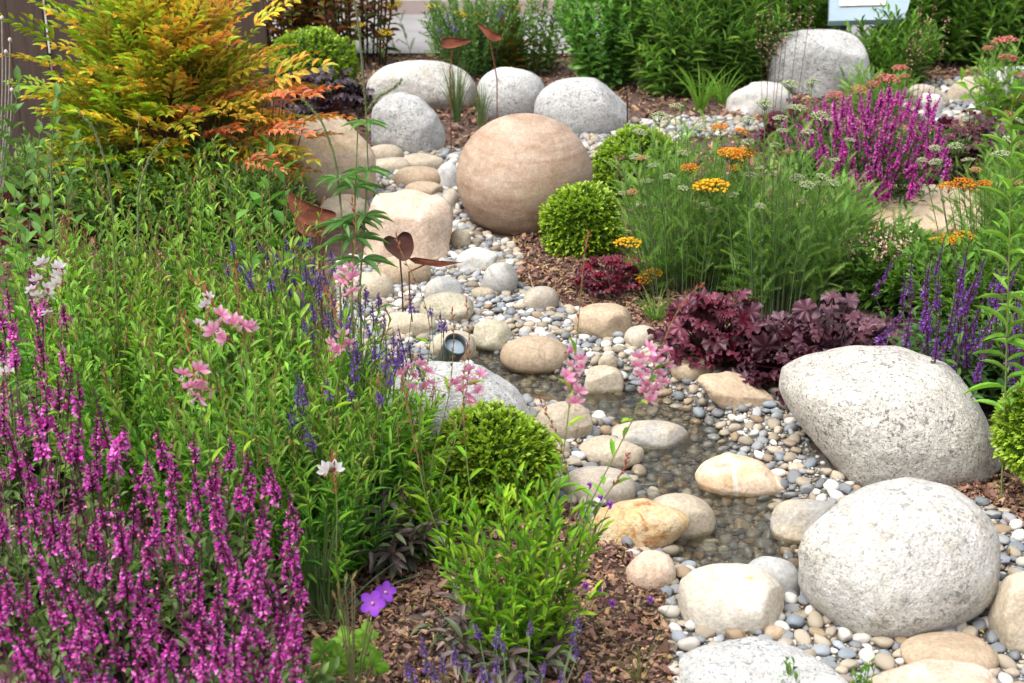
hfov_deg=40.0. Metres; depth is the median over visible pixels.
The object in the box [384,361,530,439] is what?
white boulder
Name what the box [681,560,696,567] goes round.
pebble
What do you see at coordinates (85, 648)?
magenta sage
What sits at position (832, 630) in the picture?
pebble
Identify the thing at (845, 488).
pebble
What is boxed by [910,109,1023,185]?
heuchera
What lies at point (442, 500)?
gaura
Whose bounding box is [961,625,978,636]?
pebble
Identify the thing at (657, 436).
river stone
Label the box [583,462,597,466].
pebble
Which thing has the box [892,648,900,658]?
pebble
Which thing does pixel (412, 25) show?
path
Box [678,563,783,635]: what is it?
cream boulder
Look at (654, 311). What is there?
grass tuft
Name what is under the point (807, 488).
pebble
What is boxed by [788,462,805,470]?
river stone
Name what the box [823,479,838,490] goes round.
pebble
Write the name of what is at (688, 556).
pebble
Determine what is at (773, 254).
yarrow
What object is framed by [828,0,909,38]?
information board
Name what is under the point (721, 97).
daylily
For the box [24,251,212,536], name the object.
gaura clump
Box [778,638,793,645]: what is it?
pebble
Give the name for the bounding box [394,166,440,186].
river stone
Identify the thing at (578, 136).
gravel bed
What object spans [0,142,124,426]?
gaura clump
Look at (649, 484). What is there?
pebble
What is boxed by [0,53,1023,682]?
ground
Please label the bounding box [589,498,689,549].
quartz boulder
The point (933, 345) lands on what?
violet sage
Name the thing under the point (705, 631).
pebble
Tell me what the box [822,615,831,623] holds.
pebble
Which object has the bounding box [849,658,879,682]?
seedling
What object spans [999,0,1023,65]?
willow leaf shrub
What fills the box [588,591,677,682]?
grass tuft
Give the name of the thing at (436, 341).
river stone
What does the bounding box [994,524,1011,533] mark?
pebble
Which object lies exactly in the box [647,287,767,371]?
heuchera
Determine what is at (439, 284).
river stone
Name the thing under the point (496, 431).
box ball
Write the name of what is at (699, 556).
pebble
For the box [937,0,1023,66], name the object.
willow leaf shrub
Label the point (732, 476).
river stone
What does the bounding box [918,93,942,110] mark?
edging rock
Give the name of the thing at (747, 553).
pebble
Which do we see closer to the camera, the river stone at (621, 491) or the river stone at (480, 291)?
the river stone at (621, 491)
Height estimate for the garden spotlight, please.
0.174 m
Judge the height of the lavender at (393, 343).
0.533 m
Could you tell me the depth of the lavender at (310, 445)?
2.82 m
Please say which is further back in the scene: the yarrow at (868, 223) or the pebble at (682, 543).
the yarrow at (868, 223)
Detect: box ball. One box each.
[268,25,360,104]
[431,398,561,528]
[538,180,628,259]
[591,122,684,205]
[988,379,1023,482]
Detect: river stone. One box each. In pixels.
[320,194,369,228]
[341,272,393,300]
[371,144,403,158]
[376,157,409,172]
[378,255,430,284]
[379,312,435,336]
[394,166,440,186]
[403,153,445,168]
[404,181,443,194]
[419,292,473,323]
[424,276,462,295]
[430,330,475,360]
[438,162,456,187]
[442,189,458,205]
[450,229,470,247]
[471,287,494,298]
[473,319,512,353]
[483,262,517,294]
[500,335,569,376]
[523,286,558,310]
[532,394,558,401]
[536,401,592,439]
[555,438,569,452]
[560,466,635,505]
[574,303,631,338]
[579,435,643,468]
[598,354,617,367]
[610,420,689,455]
[624,325,657,347]
[626,550,675,592]
[638,342,683,366]
[670,357,711,381]
[695,453,785,501]
[697,371,773,410]
[697,543,717,556]
[749,556,799,595]
[764,625,785,640]
[770,499,834,545]
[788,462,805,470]
[869,659,997,682]
[900,631,998,669]
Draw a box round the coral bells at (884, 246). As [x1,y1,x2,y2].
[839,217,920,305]
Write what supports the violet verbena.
on the bark mulch at (426, 581)
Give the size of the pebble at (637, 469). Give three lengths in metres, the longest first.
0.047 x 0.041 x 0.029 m
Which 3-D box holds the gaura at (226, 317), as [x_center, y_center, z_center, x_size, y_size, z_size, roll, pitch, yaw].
[-0.593,0.189,2.722,0.150,0.755,0.374,-13,25,-29]
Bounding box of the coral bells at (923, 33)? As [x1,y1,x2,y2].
[906,0,950,103]
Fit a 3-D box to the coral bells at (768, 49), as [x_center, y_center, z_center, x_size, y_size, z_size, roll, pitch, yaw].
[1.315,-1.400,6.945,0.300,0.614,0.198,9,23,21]
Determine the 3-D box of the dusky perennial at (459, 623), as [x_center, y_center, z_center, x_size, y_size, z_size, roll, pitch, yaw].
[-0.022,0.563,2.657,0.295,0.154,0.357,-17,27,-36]
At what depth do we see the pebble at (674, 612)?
2.82 m
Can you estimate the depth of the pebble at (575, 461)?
3.45 m
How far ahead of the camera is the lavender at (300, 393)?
2.94 m
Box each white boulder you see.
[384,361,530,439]
[679,637,847,682]
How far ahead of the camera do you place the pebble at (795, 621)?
2.78 m
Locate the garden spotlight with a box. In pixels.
[436,333,467,361]
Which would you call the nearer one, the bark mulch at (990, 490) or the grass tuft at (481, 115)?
the bark mulch at (990, 490)
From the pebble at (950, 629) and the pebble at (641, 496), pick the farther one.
the pebble at (641, 496)
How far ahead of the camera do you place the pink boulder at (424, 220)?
4.93 m
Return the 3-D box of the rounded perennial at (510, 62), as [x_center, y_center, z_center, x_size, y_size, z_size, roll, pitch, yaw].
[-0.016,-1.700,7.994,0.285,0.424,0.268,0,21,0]
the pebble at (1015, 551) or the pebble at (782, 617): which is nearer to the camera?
the pebble at (782, 617)
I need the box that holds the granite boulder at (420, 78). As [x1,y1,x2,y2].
[366,60,475,111]
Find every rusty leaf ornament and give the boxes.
[283,187,335,336]
[293,215,330,335]
[383,232,413,311]
[408,257,461,309]
[441,37,470,150]
[477,23,502,117]
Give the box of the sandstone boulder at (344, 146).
[283,114,375,204]
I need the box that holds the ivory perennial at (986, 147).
[972,125,1023,198]
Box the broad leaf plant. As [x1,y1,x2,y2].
[0,180,86,414]
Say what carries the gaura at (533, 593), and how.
on the bark mulch at (426, 581)
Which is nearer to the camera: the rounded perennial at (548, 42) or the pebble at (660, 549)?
the pebble at (660, 549)
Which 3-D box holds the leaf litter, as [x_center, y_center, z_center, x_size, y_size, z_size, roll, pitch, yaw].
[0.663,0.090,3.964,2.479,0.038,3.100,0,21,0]
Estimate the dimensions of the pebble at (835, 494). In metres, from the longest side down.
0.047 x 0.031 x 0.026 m
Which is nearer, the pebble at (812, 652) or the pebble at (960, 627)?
the pebble at (812, 652)
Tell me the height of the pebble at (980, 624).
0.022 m
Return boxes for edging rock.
[906,84,949,106]
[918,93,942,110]
[946,76,998,102]
[984,66,1023,93]
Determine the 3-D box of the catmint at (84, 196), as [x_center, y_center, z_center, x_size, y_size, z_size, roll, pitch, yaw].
[-1.407,-0.581,5.079,0.598,0.474,0.561,14,25,31]
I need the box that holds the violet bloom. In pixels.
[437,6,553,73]
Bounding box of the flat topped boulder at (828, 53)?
[764,29,871,96]
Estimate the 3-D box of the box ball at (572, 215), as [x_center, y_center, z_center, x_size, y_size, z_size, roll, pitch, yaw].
[0.252,-0.438,5.005,0.324,0.274,0.325,0,21,0]
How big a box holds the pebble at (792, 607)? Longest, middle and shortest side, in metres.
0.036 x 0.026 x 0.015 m
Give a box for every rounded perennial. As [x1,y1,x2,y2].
[484,4,533,68]
[489,0,568,75]
[551,0,654,88]
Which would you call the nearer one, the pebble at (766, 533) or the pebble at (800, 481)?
the pebble at (766, 533)
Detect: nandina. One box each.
[0,0,337,235]
[250,51,357,182]
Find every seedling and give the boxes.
[779,656,799,682]
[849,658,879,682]
[955,60,1023,134]
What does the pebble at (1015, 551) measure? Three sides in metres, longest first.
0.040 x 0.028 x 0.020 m
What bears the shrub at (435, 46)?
on the ground
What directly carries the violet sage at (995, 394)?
on the ground
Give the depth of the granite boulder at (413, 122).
6.37 m
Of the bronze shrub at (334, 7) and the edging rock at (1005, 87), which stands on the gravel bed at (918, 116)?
the edging rock at (1005, 87)
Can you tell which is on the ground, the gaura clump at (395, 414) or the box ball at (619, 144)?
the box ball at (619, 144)
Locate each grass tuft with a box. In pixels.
[246,552,437,630]
[279,496,357,620]
[435,56,476,123]
[467,76,493,126]
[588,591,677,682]
[626,283,690,322]
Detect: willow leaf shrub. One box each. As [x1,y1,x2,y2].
[764,0,853,32]
[842,2,945,84]
[876,0,993,66]
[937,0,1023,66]
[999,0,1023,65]
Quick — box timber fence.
[0,0,274,166]
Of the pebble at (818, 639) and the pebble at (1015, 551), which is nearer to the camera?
the pebble at (818, 639)
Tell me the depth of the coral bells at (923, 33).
7.14 m
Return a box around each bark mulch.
[187,490,676,682]
[280,38,1023,236]
[511,223,759,357]
[945,461,1023,568]
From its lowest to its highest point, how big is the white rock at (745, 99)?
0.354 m
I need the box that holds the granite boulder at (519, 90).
[477,67,544,119]
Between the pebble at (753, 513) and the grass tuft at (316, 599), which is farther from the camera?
the pebble at (753, 513)
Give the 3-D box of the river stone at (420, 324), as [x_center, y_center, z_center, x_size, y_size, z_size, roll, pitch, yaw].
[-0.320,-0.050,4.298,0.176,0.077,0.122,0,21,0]
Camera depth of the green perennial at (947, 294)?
4.25 m
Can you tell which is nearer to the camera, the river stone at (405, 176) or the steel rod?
the river stone at (405, 176)
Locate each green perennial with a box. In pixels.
[223,131,316,382]
[362,373,445,484]
[834,218,959,316]
[872,218,941,266]
[898,222,1023,332]
[945,198,1023,334]
[968,283,1023,381]
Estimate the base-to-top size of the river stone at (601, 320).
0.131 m
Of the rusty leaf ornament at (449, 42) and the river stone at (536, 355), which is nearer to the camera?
the river stone at (536, 355)
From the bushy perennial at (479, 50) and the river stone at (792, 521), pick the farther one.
the bushy perennial at (479, 50)
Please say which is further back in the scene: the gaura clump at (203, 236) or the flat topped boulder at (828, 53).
the flat topped boulder at (828, 53)
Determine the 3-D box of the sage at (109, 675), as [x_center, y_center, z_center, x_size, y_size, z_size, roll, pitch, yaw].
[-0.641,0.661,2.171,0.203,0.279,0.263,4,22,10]
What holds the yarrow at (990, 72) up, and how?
on the ground
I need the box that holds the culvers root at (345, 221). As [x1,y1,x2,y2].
[301,0,402,421]
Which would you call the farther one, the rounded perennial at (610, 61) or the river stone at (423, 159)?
the rounded perennial at (610, 61)
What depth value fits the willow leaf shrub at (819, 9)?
8.65 m
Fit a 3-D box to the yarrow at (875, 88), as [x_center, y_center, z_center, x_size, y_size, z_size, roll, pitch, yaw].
[1.836,-1.292,7.144,0.444,0.290,0.514,11,24,27]
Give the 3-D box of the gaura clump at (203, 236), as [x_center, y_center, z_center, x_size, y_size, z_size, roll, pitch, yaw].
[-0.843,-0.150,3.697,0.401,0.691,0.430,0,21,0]
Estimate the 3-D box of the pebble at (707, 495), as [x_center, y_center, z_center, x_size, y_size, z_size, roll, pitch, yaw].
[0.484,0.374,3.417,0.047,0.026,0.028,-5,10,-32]
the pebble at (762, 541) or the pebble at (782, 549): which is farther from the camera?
the pebble at (762, 541)
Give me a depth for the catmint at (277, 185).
4.95 m
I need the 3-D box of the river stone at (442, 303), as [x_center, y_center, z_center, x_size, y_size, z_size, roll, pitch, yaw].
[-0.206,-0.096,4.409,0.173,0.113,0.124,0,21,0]
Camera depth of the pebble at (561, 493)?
3.29 m
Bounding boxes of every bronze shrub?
[264,0,331,49]
[303,0,400,68]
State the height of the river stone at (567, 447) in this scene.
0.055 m
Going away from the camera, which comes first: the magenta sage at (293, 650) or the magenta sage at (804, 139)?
the magenta sage at (293, 650)
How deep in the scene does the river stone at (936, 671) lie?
2.58 m
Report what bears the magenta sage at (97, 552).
on the ground
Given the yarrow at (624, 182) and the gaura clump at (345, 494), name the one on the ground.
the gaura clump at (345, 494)
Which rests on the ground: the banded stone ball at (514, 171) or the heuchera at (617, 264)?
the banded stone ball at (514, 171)
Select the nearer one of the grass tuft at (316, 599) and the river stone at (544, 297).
the grass tuft at (316, 599)
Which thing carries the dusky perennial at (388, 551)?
on the ground
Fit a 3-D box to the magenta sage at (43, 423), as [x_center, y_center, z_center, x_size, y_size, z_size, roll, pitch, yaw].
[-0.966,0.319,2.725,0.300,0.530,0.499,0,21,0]
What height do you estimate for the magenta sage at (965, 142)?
0.275 m
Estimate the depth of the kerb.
10.17 m
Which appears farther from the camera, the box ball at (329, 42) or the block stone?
the box ball at (329, 42)
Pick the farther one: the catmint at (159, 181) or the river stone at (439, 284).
the catmint at (159, 181)
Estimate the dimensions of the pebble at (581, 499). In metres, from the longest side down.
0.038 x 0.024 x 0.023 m
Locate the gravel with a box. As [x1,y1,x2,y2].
[333,75,1023,682]
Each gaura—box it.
[0,191,73,534]
[173,259,259,523]
[186,282,214,448]
[316,451,354,625]
[320,195,360,443]
[389,231,487,566]
[401,231,704,676]
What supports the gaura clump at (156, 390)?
on the ground
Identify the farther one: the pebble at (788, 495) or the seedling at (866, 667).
the pebble at (788, 495)
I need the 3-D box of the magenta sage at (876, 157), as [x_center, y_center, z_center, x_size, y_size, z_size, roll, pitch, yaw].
[1.330,-0.794,5.508,0.687,0.566,0.822,0,21,0]
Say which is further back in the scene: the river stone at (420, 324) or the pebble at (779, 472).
the river stone at (420, 324)
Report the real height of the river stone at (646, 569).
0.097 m
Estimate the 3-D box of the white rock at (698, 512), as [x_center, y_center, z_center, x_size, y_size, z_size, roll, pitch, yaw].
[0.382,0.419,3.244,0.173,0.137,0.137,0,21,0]
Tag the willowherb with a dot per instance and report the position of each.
(1016, 340)
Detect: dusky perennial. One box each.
[346,471,448,580]
[405,573,581,682]
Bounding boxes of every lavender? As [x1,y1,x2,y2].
[223,235,336,356]
[288,406,321,531]
[292,292,422,519]
[309,274,403,451]
[401,307,453,409]
[403,611,590,682]
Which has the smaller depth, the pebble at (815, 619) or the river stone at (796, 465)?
the pebble at (815, 619)
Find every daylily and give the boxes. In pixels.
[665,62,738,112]
[691,61,749,105]
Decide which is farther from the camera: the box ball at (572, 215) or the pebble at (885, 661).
the box ball at (572, 215)
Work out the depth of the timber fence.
5.92 m
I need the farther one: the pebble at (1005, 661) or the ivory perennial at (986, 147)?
the ivory perennial at (986, 147)
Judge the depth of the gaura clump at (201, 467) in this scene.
2.82 m
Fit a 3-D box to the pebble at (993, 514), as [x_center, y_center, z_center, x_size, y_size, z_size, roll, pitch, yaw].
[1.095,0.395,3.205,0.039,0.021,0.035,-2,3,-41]
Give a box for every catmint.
[0,123,132,241]
[39,115,200,247]
[114,125,276,250]
[214,139,317,253]
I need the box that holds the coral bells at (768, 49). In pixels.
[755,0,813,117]
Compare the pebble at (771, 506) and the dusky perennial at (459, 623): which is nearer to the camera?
the dusky perennial at (459, 623)
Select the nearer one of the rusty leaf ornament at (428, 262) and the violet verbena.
the violet verbena
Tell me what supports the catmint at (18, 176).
on the ground
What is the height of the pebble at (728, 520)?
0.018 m
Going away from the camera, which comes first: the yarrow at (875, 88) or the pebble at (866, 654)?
the pebble at (866, 654)
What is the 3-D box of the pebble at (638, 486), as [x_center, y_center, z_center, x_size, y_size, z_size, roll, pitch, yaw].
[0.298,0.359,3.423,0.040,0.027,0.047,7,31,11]
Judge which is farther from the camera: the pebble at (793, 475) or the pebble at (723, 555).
the pebble at (793, 475)
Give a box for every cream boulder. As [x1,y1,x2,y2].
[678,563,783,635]
[988,571,1023,653]
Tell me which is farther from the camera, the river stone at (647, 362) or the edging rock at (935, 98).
the edging rock at (935, 98)
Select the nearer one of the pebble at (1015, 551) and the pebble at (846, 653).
the pebble at (846, 653)
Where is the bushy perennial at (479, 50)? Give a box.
[417,0,537,79]
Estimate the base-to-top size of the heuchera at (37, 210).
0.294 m
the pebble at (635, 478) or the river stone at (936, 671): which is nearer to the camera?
the river stone at (936, 671)
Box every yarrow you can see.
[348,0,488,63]
[602,99,776,299]
[611,155,672,236]
[695,79,882,316]
[786,117,919,293]
[825,59,921,116]
[916,117,1023,269]
[964,14,1023,131]
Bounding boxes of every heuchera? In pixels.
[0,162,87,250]
[274,64,374,113]
[571,254,650,294]
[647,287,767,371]
[706,315,816,384]
[729,289,920,406]
[747,97,829,151]
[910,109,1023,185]
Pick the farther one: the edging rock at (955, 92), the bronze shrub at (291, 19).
the bronze shrub at (291, 19)
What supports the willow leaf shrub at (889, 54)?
on the ground
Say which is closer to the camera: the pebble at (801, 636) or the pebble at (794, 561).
the pebble at (801, 636)
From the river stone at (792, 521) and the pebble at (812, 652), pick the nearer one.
the pebble at (812, 652)
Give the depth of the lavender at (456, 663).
2.39 m
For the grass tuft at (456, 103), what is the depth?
6.87 m
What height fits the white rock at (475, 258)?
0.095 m
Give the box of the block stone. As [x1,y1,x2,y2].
[583,365,623,402]
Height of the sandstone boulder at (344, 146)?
0.440 m
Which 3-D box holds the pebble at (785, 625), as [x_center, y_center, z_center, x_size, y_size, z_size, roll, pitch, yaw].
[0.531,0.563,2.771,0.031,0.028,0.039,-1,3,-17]
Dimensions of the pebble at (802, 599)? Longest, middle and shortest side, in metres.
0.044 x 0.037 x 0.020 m
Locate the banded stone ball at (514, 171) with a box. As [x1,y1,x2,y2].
[456,113,592,235]
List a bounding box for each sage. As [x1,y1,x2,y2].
[0,65,84,314]
[0,264,86,519]
[0,337,81,654]
[0,373,181,682]
[0,537,125,682]
[59,657,184,682]
[92,605,248,682]
[107,425,303,679]
[115,493,346,682]
[763,103,860,173]
[780,83,951,208]
[871,234,1007,398]
[893,124,981,184]
[943,258,1023,415]
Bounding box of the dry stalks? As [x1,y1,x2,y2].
[0,15,13,201]
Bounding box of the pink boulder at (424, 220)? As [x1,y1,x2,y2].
[365,189,452,259]
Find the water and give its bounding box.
[471,350,798,565]
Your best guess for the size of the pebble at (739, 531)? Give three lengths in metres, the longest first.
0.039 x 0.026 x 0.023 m
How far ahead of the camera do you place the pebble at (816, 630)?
2.75 m
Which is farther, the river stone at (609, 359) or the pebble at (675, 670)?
the river stone at (609, 359)
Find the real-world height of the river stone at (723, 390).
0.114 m
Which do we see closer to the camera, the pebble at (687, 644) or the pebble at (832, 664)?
the pebble at (832, 664)
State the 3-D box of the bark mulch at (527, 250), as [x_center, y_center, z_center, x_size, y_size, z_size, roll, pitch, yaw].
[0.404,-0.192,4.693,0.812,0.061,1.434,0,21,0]
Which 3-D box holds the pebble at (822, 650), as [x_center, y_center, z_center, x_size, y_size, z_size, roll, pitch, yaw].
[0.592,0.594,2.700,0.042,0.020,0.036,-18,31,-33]
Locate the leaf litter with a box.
[250,234,1016,668]
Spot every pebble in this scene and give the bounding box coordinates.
[554,490,566,498]
[565,457,580,465]
[565,494,576,505]
[571,451,585,458]
[577,509,592,519]
[579,497,587,507]
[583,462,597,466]
[593,497,606,505]
[621,536,633,547]
[628,474,638,481]
[632,464,646,477]
[635,482,642,493]
[637,494,646,498]
[638,547,650,550]
[642,482,656,487]
[647,486,661,499]
[652,547,663,551]
[658,605,680,618]
[662,545,679,556]
[663,483,678,491]
[668,663,678,675]
[669,622,682,632]
[670,584,679,593]
[671,543,684,554]
[671,630,687,642]
[673,540,686,546]
[674,480,689,488]
[675,566,691,578]
[677,637,699,651]
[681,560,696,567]
[683,552,692,559]
[685,620,695,630]
[686,542,699,548]
[693,551,704,560]
[695,625,715,638]
[703,492,716,499]
[703,539,718,544]
[713,510,724,517]
[714,529,725,535]
[716,550,733,560]
[719,533,732,546]
[721,497,732,506]
[723,515,734,524]
[725,629,745,639]
[730,527,746,536]
[731,556,746,563]
[734,519,750,530]
[740,546,753,559]
[743,508,757,516]
[743,537,757,545]
[745,498,756,505]
[754,537,771,548]
[757,521,768,533]
[757,634,772,639]
[761,513,771,522]
[763,527,771,538]
[764,547,775,556]
[767,502,778,511]
[771,468,785,476]
[774,620,789,630]
[777,541,789,546]
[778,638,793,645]
[779,546,793,555]
[779,613,785,620]
[781,631,793,639]
[783,492,797,498]
[783,603,799,613]
[784,592,797,603]
[786,614,804,628]
[787,469,800,483]
[787,558,798,567]
[794,629,811,645]
[795,477,810,485]
[795,611,807,619]
[797,593,809,605]
[800,482,813,493]
[804,605,816,615]
[804,649,815,656]
[807,611,823,627]
[809,627,825,636]
[811,643,830,656]
[814,634,830,646]
[820,468,832,475]
[820,659,836,669]
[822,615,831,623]
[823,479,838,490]
[825,626,836,636]
[826,498,837,503]
[827,489,843,499]
[838,483,851,494]
[838,627,851,642]
[838,647,855,659]
[839,659,859,670]
[851,633,871,643]
[858,648,874,661]
[860,665,879,677]
[870,636,893,648]
[874,653,894,670]
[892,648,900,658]
[894,637,907,643]
[941,627,955,631]
[955,622,966,631]
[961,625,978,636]
[972,619,986,632]
[980,616,988,628]
[986,510,1001,518]
[987,629,998,643]
[990,642,1005,653]
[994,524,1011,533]
[996,508,1010,513]
[997,654,1017,668]
[998,533,1009,544]
[1001,554,1010,564]
[1002,512,1016,522]
[1008,545,1021,557]
[1008,568,1021,574]
[1009,651,1019,659]
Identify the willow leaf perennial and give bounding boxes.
[615,0,761,98]
[695,0,802,90]
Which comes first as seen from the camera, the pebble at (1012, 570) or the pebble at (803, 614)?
the pebble at (803, 614)
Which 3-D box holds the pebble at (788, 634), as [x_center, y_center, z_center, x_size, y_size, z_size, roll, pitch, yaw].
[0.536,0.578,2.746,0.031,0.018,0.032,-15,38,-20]
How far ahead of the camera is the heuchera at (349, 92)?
7.10 m
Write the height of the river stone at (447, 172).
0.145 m
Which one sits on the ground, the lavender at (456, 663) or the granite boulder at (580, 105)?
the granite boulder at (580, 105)
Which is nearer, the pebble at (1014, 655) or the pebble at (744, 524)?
the pebble at (1014, 655)
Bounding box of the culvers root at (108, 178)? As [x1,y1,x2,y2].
[48,108,168,472]
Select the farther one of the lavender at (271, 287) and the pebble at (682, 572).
the lavender at (271, 287)
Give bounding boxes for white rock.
[456,247,497,270]
[653,493,715,546]
[726,81,792,115]
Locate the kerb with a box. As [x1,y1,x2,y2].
[42,0,1021,13]
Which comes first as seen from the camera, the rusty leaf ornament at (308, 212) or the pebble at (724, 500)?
the pebble at (724, 500)
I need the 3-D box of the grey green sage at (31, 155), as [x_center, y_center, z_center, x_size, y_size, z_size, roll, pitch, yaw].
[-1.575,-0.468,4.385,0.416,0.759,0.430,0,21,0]
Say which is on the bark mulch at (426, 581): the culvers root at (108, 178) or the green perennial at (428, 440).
the green perennial at (428, 440)
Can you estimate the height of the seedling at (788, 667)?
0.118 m
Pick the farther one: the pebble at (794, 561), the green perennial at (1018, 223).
the green perennial at (1018, 223)
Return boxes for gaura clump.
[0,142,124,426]
[4,208,174,463]
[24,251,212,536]
[28,111,184,373]
[73,231,241,457]
[101,273,294,536]
[110,149,261,366]
[138,357,339,570]
[144,196,324,445]
[175,140,337,385]
[182,278,381,535]
[200,376,409,609]
[219,236,393,436]
[249,318,446,517]
[290,346,462,517]
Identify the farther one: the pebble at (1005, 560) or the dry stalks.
the dry stalks
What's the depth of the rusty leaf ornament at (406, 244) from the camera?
4.31 m
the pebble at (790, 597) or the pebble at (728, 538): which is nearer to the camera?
the pebble at (790, 597)
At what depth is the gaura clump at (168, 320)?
3.29 m
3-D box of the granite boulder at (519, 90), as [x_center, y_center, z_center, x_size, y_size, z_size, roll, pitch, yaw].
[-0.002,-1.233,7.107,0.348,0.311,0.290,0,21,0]
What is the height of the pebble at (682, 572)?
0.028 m
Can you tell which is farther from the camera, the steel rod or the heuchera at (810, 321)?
the steel rod
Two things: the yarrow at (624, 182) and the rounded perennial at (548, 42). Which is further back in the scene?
the rounded perennial at (548, 42)
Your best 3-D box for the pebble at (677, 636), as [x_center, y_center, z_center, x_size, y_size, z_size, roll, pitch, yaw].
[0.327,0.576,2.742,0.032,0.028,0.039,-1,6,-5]
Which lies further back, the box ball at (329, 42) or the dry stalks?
the box ball at (329, 42)
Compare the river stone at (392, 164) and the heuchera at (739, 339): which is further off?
the river stone at (392, 164)
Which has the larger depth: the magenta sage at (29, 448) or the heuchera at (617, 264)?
the heuchera at (617, 264)
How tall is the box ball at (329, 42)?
0.401 m
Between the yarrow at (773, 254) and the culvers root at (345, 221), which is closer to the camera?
the culvers root at (345, 221)
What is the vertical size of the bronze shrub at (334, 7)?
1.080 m
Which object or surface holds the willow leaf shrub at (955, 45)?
on the ground
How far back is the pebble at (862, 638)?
2.74 m
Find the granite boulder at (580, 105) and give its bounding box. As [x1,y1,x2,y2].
[534,77,628,134]
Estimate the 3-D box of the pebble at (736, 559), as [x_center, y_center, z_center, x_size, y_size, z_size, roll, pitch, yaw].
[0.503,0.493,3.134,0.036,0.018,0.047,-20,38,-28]
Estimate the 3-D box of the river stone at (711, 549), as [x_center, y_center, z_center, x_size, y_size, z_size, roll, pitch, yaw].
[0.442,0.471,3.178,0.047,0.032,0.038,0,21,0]
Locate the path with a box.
[44,14,877,52]
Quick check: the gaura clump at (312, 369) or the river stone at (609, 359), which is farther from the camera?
the river stone at (609, 359)
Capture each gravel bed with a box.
[373,120,759,208]
[917,81,974,123]
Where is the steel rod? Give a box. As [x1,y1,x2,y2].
[626,92,627,122]
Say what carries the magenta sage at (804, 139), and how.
on the ground
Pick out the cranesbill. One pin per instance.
(358, 640)
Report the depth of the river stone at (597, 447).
3.51 m
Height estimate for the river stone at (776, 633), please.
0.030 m
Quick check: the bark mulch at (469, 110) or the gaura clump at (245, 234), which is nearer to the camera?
the gaura clump at (245, 234)
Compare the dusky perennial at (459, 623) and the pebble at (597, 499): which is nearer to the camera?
the dusky perennial at (459, 623)
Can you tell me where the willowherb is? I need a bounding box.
[962,62,1023,504]
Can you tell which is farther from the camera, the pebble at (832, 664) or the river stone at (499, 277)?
the river stone at (499, 277)
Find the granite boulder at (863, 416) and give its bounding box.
[779,345,1000,487]
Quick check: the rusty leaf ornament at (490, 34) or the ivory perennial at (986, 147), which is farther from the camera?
the rusty leaf ornament at (490, 34)
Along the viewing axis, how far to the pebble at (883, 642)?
2.71 m
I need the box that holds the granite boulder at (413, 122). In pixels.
[371,92,445,153]
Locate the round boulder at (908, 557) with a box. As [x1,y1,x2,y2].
[798,477,1000,639]
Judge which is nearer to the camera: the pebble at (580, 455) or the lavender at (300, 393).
the lavender at (300, 393)
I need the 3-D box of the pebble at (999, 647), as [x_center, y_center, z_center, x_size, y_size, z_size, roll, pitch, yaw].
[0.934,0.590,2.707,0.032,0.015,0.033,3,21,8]
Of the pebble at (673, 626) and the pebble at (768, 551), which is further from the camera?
the pebble at (768, 551)
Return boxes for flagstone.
[860,184,983,234]
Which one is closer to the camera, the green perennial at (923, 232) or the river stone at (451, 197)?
the green perennial at (923, 232)
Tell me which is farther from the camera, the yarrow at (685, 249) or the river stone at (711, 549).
the yarrow at (685, 249)
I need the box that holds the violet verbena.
[563,481,652,638]
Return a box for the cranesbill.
[308,570,395,682]
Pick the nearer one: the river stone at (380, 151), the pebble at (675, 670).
the pebble at (675, 670)

